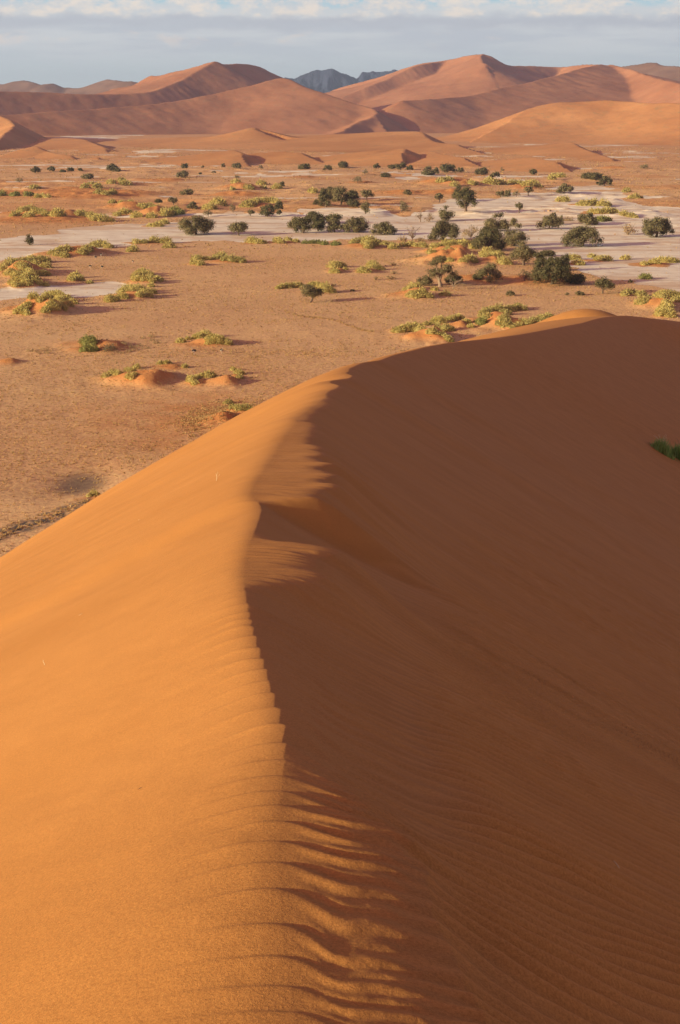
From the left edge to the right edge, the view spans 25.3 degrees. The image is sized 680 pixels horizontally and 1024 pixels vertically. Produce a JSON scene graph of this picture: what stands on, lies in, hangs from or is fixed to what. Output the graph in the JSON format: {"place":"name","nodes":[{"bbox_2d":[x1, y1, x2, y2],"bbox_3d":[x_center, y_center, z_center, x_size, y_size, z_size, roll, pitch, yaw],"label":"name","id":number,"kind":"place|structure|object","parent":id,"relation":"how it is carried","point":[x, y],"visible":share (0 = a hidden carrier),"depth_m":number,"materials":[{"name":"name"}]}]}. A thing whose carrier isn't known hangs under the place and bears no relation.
{"place":"outdoors","nodes":[
{"label":"outdoors","id":0,"kind":"place"},
{"bbox_2d":[0,116,46,149],"bbox_3d":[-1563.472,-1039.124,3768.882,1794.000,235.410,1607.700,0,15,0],"label":"sand dune","id":1,"kind":"structure","parent":0,"point":[14,134],"depth_m":3468.30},
{"bbox_2d":[0,147,78,159],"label":"sand dune","id":2,"kind":"structure","parent":0,"point":[37,152],"depth_m":2563.67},
{"bbox_2d":[0,79,136,93],"bbox_3d":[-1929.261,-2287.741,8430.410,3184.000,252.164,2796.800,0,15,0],"label":"sand dune","id":3,"kind":"structure","parent":0,"point":[94,88],"depth_m":8832.07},
{"bbox_2d":[22,138,118,152],"bbox_3d":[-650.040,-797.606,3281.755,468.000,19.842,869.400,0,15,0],"label":"sand dune","id":4,"kind":"structure","parent":0,"point":[85,146],"depth_m":3211.63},
{"bbox_2d":[145,150,262,166],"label":"sand dune","id":5,"kind":"structure","parent":0,"point":[229,158],"depth_m":2298.49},
{"bbox_2d":[0,62,409,135],"bbox_3d":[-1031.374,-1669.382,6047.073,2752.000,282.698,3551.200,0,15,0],"label":"sand dune","id":6,"kind":"structure","parent":0,"point":[213,98],"depth_m":5375.31,"materials":[{"name":"sand"}]},
{"bbox_2d":[247,152,323,164],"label":"sand dune","id":7,"kind":"structure","parent":0,"point":[287,158],"depth_m":2335.94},
{"bbox_2d":[94,128,484,154],"bbox_3d":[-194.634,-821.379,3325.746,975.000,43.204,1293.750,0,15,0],"label":"sand dune","id":8,"kind":"structure","parent":0,"point":[262,139],"depth_m":3261.94,"materials":[{"name":"sand"}]},
{"bbox_2d":[0,309,679,1023],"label":"sand dune","id":9,"kind":"structure","parent":0,"point":[346,695],"depth_m":8.74,"materials":[{"name":"sand"}]},
{"bbox_2d":[650,434,679,462],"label":"grass clump","id":10,"kind":"object","parent":9,"relation":"on","point":[661,446],"visible":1,"depth_m":263.90,"materials":[{"name":"plant"}]},
{"bbox_2d":[670,439,679,459],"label":"grass clump","id":11,"kind":"object","parent":9,"relation":"on","point":[675,450],"visible":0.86,"depth_m":268.07,"materials":[{"name":"green plant"}]},
{"bbox_2d":[0,133,679,556],"bbox_3d":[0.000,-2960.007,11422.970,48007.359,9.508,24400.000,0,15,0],"label":"ground","id":12,"kind":"structure","parent":0,"point":[536,203],"depth_m":719.61,"materials":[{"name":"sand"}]},
{"bbox_2d":[0,189,33,196],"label":"cushion bush","id":13,"kind":"object","parent":12,"relation":"on","point":[17,193],"visible":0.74,"depth_m":1406.08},
{"bbox_2d":[0,254,53,275],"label":"cushion bush","id":14,"kind":"object","parent":12,"relation":"on","point":[39,260],"visible":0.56,"depth_m":797.12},
{"bbox_2d":[7,260,50,286],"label":"cushion bush","id":15,"kind":"object","parent":12,"relation":"on","point":[26,275],"visible":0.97,"depth_m":707.97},
{"bbox_2d":[9,204,49,217],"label":"cushion bush","id":16,"kind":"object","parent":12,"relation":"on","point":[34,211],"visible":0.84,"depth_m":1148.59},
{"bbox_2d":[12,289,78,315],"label":"cushion bush","id":17,"kind":"object","parent":12,"relation":"on","point":[64,299],"visible":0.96,"depth_m":609.66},
{"bbox_2d":[47,206,67,216],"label":"cushion bush","id":18,"kind":"object","parent":12,"relation":"on","point":[55,212],"visible":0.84,"depth_m":1130.06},
{"bbox_2d":[66,269,84,280],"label":"cushion bush","id":19,"kind":"object","parent":12,"relation":"on","point":[74,276],"visible":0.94,"depth_m":731.87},
{"bbox_2d":[47,238,113,257],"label":"cushion bush","id":20,"kind":"object","parent":12,"relation":"on","point":[61,251],"visible":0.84,"depth_m":853.12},
{"bbox_2d":[76,334,99,351],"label":"cushion bush","id":21,"kind":"object","parent":12,"relation":"on","point":[88,343],"visible":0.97,"depth_m":525.05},
{"bbox_2d":[79,181,103,188],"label":"cushion bush","id":22,"kind":"object","parent":12,"relation":"on","point":[95,185],"visible":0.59,"depth_m":1558.93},
{"bbox_2d":[84,211,115,221],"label":"cushion bush","id":23,"kind":"object","parent":12,"relation":"on","point":[93,216],"visible":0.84,"depth_m":1113.93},
{"bbox_2d":[92,188,117,195],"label":"cushion bush","id":24,"kind":"object","parent":12,"relation":"on","point":[104,192],"visible":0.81,"depth_m":1400.71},
{"bbox_2d":[102,293,120,302],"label":"cushion bush","id":25,"kind":"object","parent":12,"relation":"on","point":[110,298],"visible":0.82,"depth_m":649.26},
{"bbox_2d":[100,368,122,377],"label":"cushion bush","id":26,"kind":"object","parent":12,"relation":"on","point":[111,372],"visible":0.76,"depth_m":465.02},
{"bbox_2d":[106,176,133,185],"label":"cushion bush","id":27,"kind":"object","parent":12,"relation":"on","point":[122,181],"visible":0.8,"depth_m":1633.87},
{"bbox_2d":[123,363,140,379],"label":"cushion bush","id":28,"kind":"object","parent":12,"relation":"on","point":[130,376],"visible":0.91,"depth_m":473.69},
{"bbox_2d":[115,282,157,298],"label":"cushion bush","id":29,"kind":"object","parent":12,"relation":"on","point":[142,291],"visible":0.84,"depth_m":670.80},
{"bbox_2d":[115,333,161,353],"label":"cushion bush","id":30,"kind":"object","parent":12,"relation":"on","point":[151,340],"visible":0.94,"depth_m":529.33,"materials":[{"name":"green plant"}]},
{"bbox_2d":[129,266,163,282],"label":"cushion bush","id":31,"kind":"object","parent":12,"relation":"on","point":[141,274],"visible":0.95,"depth_m":729.87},
{"bbox_2d":[130,236,171,243],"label":"cushion bush","id":32,"kind":"object","parent":12,"relation":"on","point":[155,239],"visible":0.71,"depth_m":933.65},
{"bbox_2d":[136,201,174,217],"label":"cushion bush","id":33,"kind":"object","parent":12,"relation":"on","point":[165,213],"visible":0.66,"depth_m":1163.52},
{"bbox_2d":[146,218,170,226],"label":"cushion bush","id":34,"kind":"object","parent":12,"relation":"on","point":[160,223],"visible":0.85,"depth_m":1066.10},
{"bbox_2d":[177,215,215,234],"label":"thorn tree","id":35,"kind":"object","parent":12,"relation":"on","point":[201,224],"visible":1,"depth_m":995.26,"materials":[{"name":"green plant"}]},
{"bbox_2d":[188,254,211,265],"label":"cushion bush","id":36,"kind":"object","parent":12,"relation":"on","point":[195,259],"visible":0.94,"depth_m":826.32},
{"bbox_2d":[185,369,216,385],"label":"cushion bush","id":37,"kind":"object","parent":12,"relation":"on","point":[193,380],"visible":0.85,"depth_m":459.55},
{"bbox_2d":[190,327,233,344],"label":"cushion bush","id":38,"kind":"object","parent":12,"relation":"on","point":[209,338],"visible":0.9,"depth_m":530.21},
{"bbox_2d":[210,250,247,262],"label":"cushion bush","id":39,"kind":"object","parent":12,"relation":"on","point":[221,256],"visible":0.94,"depth_m":816.95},
{"bbox_2d":[228,366,244,378],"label":"cushion bush","id":40,"kind":"object","parent":12,"relation":"on","point":[237,372],"visible":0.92,"depth_m":471.81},
{"bbox_2d":[221,398,252,410],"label":"cushion bush","id":41,"kind":"object","parent":12,"relation":"on","point":[240,407],"visible":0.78,"depth_m":410.01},
{"bbox_2d":[226,221,247,235],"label":"thorn tree","id":42,"kind":"object","parent":12,"relation":"on","point":[236,226],"visible":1,"depth_m":994.20,"materials":[{"name":"green plant"}]},
{"bbox_2d":[229,178,267,189],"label":"cushion bush","id":43,"kind":"object","parent":12,"relation":"on","point":[258,182],"visible":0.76,"depth_m":1573.05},
{"bbox_2d":[244,235,267,243],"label":"cushion bush","id":44,"kind":"object","parent":12,"relation":"on","point":[251,239],"visible":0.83,"depth_m":933.57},
{"bbox_2d":[238,196,283,207],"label":"cushion bush","id":45,"kind":"object","parent":12,"relation":"on","point":[253,202],"visible":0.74,"depth_m":1282.69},
{"bbox_2d":[259,203,276,216],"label":"thorn tree","id":46,"kind":"object","parent":12,"relation":"on","point":[265,211],"visible":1,"depth_m":1148.91,"materials":[{"name":"green plant"}]},
{"bbox_2d":[272,236,300,243],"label":"cushion bush","id":47,"kind":"object","parent":12,"relation":"on","point":[279,240],"visible":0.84,"depth_m":938.83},
{"bbox_2d":[274,280,303,288],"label":"cushion bush","id":48,"kind":"object","parent":12,"relation":"on","point":[288,285],"visible":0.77,"depth_m":701.18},
{"bbox_2d":[291,216,314,232],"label":"thorn tree","id":49,"kind":"object","parent":12,"relation":"on","point":[302,224],"visible":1,"depth_m":1008.67,"materials":[{"name":"green plant"}]},
{"bbox_2d":[299,284,325,302],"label":"thorn tree","id":50,"kind":"object","parent":12,"relation":"on","point":[313,291],"visible":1,"depth_m":646.88,"materials":[{"name":"green plant"}]},
{"bbox_2d":[310,215,326,230],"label":"thorn tree","id":51,"kind":"object","parent":12,"relation":"on","point":[319,223],"visible":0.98,"depth_m":1025.27,"materials":[{"name":"green plant"}]},
{"bbox_2d":[301,239,341,245],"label":"cushion bush","id":52,"kind":"object","parent":12,"relation":"on","point":[333,243],"visible":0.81,"depth_m":927.27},
{"bbox_2d":[307,280,336,292],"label":"cushion bush","id":53,"kind":"object","parent":12,"relation":"on","point":[328,287],"visible":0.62,"depth_m":682.05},
{"bbox_2d":[317,187,332,206],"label":"thorn tree","id":54,"kind":"object","parent":12,"relation":"on","point":[324,198],"visible":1,"depth_m":1272.50,"materials":[{"name":"green plant"}]},
{"bbox_2d":[326,217,343,232],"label":"thorn tree","id":55,"kind":"object","parent":12,"relation":"on","point":[332,226],"visible":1,"depth_m":1014.75,"materials":[{"name":"green plant"}]},
{"bbox_2d":[326,260,348,273],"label":"cushion bush","id":56,"kind":"object","parent":12,"relation":"on","point":[334,265],"visible":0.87,"depth_m":787.32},
{"bbox_2d":[331,186,347,204],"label":"thorn tree","id":57,"kind":"object","parent":12,"relation":"on","point":[338,193],"visible":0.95,"depth_m":1290.07,"materials":[{"name":"green plant"}]},
{"bbox_2d":[342,188,360,203],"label":"thorn tree","id":58,"kind":"object","parent":12,"relation":"on","point":[352,194],"visible":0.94,"depth_m":1285.18,"materials":[{"name":"green plant"}]},
{"bbox_2d":[341,215,370,232],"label":"thorn tree","id":59,"kind":"object","parent":12,"relation":"on","point":[354,224],"visible":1,"depth_m":1015.75,"materials":[{"name":"green plant"}]},
{"bbox_2d":[348,235,388,248],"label":"cushion bush","id":60,"kind":"object","parent":12,"relation":"on","point":[369,242],"visible":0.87,"depth_m":903.63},
{"bbox_2d":[355,259,385,272],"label":"cushion bush","id":61,"kind":"object","parent":12,"relation":"on","point":[373,264],"visible":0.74,"depth_m":775.82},
{"bbox_2d":[368,221,398,234],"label":"thorn tree","id":62,"kind":"object","parent":12,"relation":"on","point":[384,227],"visible":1,"depth_m":997.71,"materials":[{"name":"green plant"}]},
{"bbox_2d":[385,241,406,248],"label":"cushion bush","id":63,"kind":"object","parent":12,"relation":"on","point":[392,245],"visible":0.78,"depth_m":898.42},
{"bbox_2d":[390,320,426,332],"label":"cushion bush","id":64,"kind":"object","parent":12,"relation":"on","point":[415,326],"visible":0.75,"depth_m":558.51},
{"bbox_2d":[405,241,428,247],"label":"cushion bush","id":65,"kind":"object","parent":12,"relation":"on","point":[422,244],"visible":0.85,"depth_m":910.35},
{"bbox_2d":[402,281,438,298],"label":"cushion bush","id":66,"kind":"object","parent":12,"relation":"on","point":[418,293],"visible":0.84,"depth_m":661.87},
{"bbox_2d":[416,275,433,285],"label":"thorn tree","id":67,"kind":"object","parent":12,"relation":"on","point":[425,280],"visible":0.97,"depth_m":707.65,"materials":[{"name":"green plant"}]},
{"bbox_2d":[422,315,455,341],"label":"cushion bush","id":68,"kind":"object","parent":12,"relation":"on","point":[438,320],"visible":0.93,"depth_m":565.39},
{"bbox_2d":[425,239,456,253],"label":"cushion bush","id":69,"kind":"object","parent":12,"relation":"on","point":[437,245],"visible":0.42,"depth_m":875.24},
{"bbox_2d":[425,255,457,286],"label":"thorn tree","id":70,"kind":"object","parent":12,"relation":"on","point":[436,271],"visible":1,"depth_m":699.52,"materials":[{"name":"green plant"}]},
{"bbox_2d":[427,219,459,240],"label":"thorn tree","id":71,"kind":"object","parent":12,"relation":"on","point":[441,230],"visible":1,"depth_m":956.12,"materials":[{"name":"green plant"}]},
{"bbox_2d":[438,205,455,219],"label":"thorn tree","id":72,"kind":"object","parent":12,"relation":"on","point":[444,214],"visible":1,"depth_m":1127.80,"materials":[{"name":"green plant"}]},
{"bbox_2d":[435,176,459,186],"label":"cushion bush","id":73,"kind":"object","parent":12,"relation":"on","point":[441,179],"visible":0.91,"depth_m":1633.32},
{"bbox_2d":[439,163,456,172],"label":"thorn tree","id":74,"kind":"object","parent":12,"relation":"on","point":[447,167],"visible":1,"depth_m":1979.84,"materials":[{"name":"green plant"}]},
{"bbox_2d":[439,237,474,250],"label":"cushion bush","id":75,"kind":"object","parent":12,"relation":"on","point":[464,242],"visible":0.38,"depth_m":916.02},
{"bbox_2d":[446,313,475,327],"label":"cushion bush","id":76,"kind":"object","parent":12,"relation":"on","point":[455,317],"visible":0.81,"depth_m":591.93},
{"bbox_2d":[444,253,478,262],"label":"cushion bush","id":77,"kind":"object","parent":12,"relation":"on","point":[470,258],"visible":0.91,"depth_m":801.46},
{"bbox_2d":[455,185,477,211],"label":"thorn tree","id":78,"kind":"object","parent":12,"relation":"on","point":[465,193],"visible":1,"depth_m":1187.04,"materials":[{"name":"green plant"}]},
{"bbox_2d":[469,225,507,250],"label":"thorn tree","id":79,"kind":"object","parent":12,"relation":"on","point":[492,237],"visible":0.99,"depth_m":884.91,"materials":[{"name":"green plant"}]},
{"bbox_2d":[475,261,504,282],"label":"thorn tree","id":80,"kind":"object","parent":12,"relation":"on","point":[493,272],"visible":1,"depth_m":716.40,"materials":[{"name":"green plant"}]},
{"bbox_2d":[480,176,508,184],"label":"cushion bush","id":81,"kind":"object","parent":12,"relation":"on","point":[491,180],"visible":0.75,"depth_m":1662.49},
{"bbox_2d":[478,246,513,264],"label":"cushion bush","id":82,"kind":"object","parent":12,"relation":"on","point":[488,252],"visible":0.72,"depth_m":829.77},
{"bbox_2d":[483,212,511,230],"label":"thorn tree","id":83,"kind":"object","parent":12,"relation":"on","point":[503,224],"visible":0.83,"depth_m":1028.07,"materials":[{"name":"green plant"}]},
{"bbox_2d":[477,302,527,328],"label":"cushion bush","id":84,"kind":"object","parent":12,"relation":"on","point":[503,321],"visible":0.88,"depth_m":612.41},
{"bbox_2d":[502,223,529,245],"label":"thorn tree","id":85,"kind":"object","parent":12,"relation":"on","point":[512,237],"visible":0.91,"depth_m":918.42,"materials":[{"name":"green plant"}]},
{"bbox_2d":[509,240,536,265],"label":"thorn tree","id":86,"kind":"object","parent":12,"relation":"on","point":[524,252],"visible":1,"depth_m":798.16,"materials":[{"name":"green plant"}]},
{"bbox_2d":[507,178,543,187],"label":"cushion bush","id":87,"kind":"object","parent":12,"relation":"on","point":[532,182],"visible":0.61,"depth_m":1601.63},
{"bbox_2d":[509,312,553,328],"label":"cushion bush","id":88,"kind":"object","parent":12,"relation":"on","point":[533,320],"visible":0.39,"depth_m":571.93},
{"bbox_2d":[535,215,562,228],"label":"thorn tree","id":89,"kind":"object","parent":12,"relation":"on","point":[552,222],"visible":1,"depth_m":1041.80,"materials":[{"name":"green plant"}]},
{"bbox_2d":[529,253,573,284],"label":"thorn tree","id":90,"kind":"object","parent":12,"relation":"on","point":[545,272],"visible":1,"depth_m":706.28,"materials":[{"name":"green plant"}]},
{"bbox_2d":[556,183,573,193],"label":"thorn tree","id":91,"kind":"object","parent":12,"relation":"on","point":[564,187],"visible":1,"depth_m":1473.65,"materials":[{"name":"green plant"}]},
{"bbox_2d":[565,272,586,283],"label":"thorn tree","id":92,"kind":"object","parent":12,"relation":"on","point":[578,278],"visible":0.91,"depth_m":714.50,"materials":[{"name":"green plant"}]},
{"bbox_2d":[567,252,585,265],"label":"cushion bush","id":93,"kind":"object","parent":12,"relation":"on","point":[576,258],"visible":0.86,"depth_m":804.92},
{"bbox_2d":[560,225,604,246],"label":"thorn tree","id":94,"kind":"object","parent":12,"relation":"on","point":[582,234],"visible":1,"depth_m":915.08,"materials":[{"name":"green plant"}]},
{"bbox_2d":[577,212,598,224],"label":"thorn tree","id":95,"kind":"object","parent":12,"relation":"on","point":[587,219],"visible":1,"depth_m":1084.17,"materials":[{"name":"green plant"}]},
{"bbox_2d":[580,172,603,179],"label":"thorn tree","id":96,"kind":"object","parent":12,"relation":"on","point":[593,176],"visible":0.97,"depth_m":1750.12,"materials":[{"name":"green plant"}]},
{"bbox_2d":[575,196,612,206],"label":"cushion bush","id":97,"kind":"object","parent":12,"relation":"on","point":[596,202],"visible":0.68,"depth_m":1279.94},
{"bbox_2d":[587,253,613,260],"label":"cushion bush","id":98,"kind":"object","parent":12,"relation":"on","point":[603,257],"visible":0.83,"depth_m":827.39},
{"bbox_2d":[586,206,619,213],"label":"cushion bush","id":99,"kind":"object","parent":12,"relation":"on","point":[605,210],"visible":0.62,"depth_m":1200.15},
{"bbox_2d":[593,276,615,293],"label":"thorn tree","id":100,"kind":"object","parent":12,"relation":"on","point":[603,284],"visible":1,"depth_m":675.50,"materials":[{"name":"green plant"}]},
{"bbox_2d":[598,175,612,185],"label":"thorn tree","id":101,"kind":"object","parent":12,"relation":"on","point":[608,180],"visible":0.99,"depth_m":1629.83,"materials":[{"name":"green plant"}]},
{"bbox_2d":[632,289,651,304],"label":"cushion bush","id":102,"kind":"object","parent":12,"relation":"on","point":[642,298],"visible":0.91,"depth_m":640.02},
{"bbox_2d":[641,215,674,237],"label":"thorn tree","id":103,"kind":"object","parent":12,"relation":"on","point":[657,225],"visible":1,"depth_m":976.83,"materials":[{"name":"green plant"}]},
{"bbox_2d":[639,255,679,265],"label":"cushion bush","id":104,"kind":"object","parent":12,"relation":"on","point":[660,260],"visible":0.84,"depth_m":818.45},
{"bbox_2d":[652,289,679,305],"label":"cushion bush","id":105,"kind":"object","parent":12,"relation":"on","point":[674,295],"visible":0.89,"depth_m":651.19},
{"bbox_2d":[653,301,678,317],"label":"cushion bush","id":106,"kind":"object","parent":12,"relation":"on","point":[665,309],"visible":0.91,"depth_m":603.86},
{"bbox_2d":[0,0,679,87],"label":"sky","id":107,"kind":"structure","parent":0,"point":[63,43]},
{"bbox_2d":[285,68,397,92],"bbox_3d":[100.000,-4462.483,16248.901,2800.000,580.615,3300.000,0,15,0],"label":"mountain range","id":108,"kind":"structure","parent":0,"point":[327,80],"depth_m":16031.82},
{"bbox_2d":[314,148,421,166],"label":"sand dune","id":109,"kind":"structure","parent":0,"point":[382,158],"depth_m":2314.29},
{"bbox_2d":[405,152,480,167],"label":"sand dune","id":110,"kind":"structure","parent":0,"point":[432,159],"depth_m":2249.22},
{"bbox_2d":[325,54,679,132],"bbox_3d":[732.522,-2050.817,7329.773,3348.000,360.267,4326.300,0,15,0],"label":"sand dune","id":111,"kind":"structure","parent":0,"point":[461,94],"depth_m":6617.87,"materials":[{"name":"sand"}]},
{"bbox_2d":[475,157,577,171],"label":"sand dune","id":112,"kind":"structure","parent":0,"point":[525,164],"depth_m":2092.83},
{"bbox_2d":[481,142,618,161],"bbox_3d":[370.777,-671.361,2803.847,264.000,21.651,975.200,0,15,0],"label":"sand dune","id":113,"kind":"structure","parent":0,"point":[570,149],"depth_m":2796.18,"materials":[{"name":"sand"}]},
{"bbox_2d":[436,100,679,145],"bbox_3d":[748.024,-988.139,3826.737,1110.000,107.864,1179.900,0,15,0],"label":"sand dune","id":114,"kind":"structure","parent":0,"point":[606,122],"depth_m":3846.14,"materials":[{"name":"sand"}]},
{"bbox_2d":[623,62,679,80],"bbox_3d":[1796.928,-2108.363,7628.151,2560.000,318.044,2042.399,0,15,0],"label":"sand dune","id":115,"kind":"structure","parent":0,"point":[667,72],"depth_m":7619.95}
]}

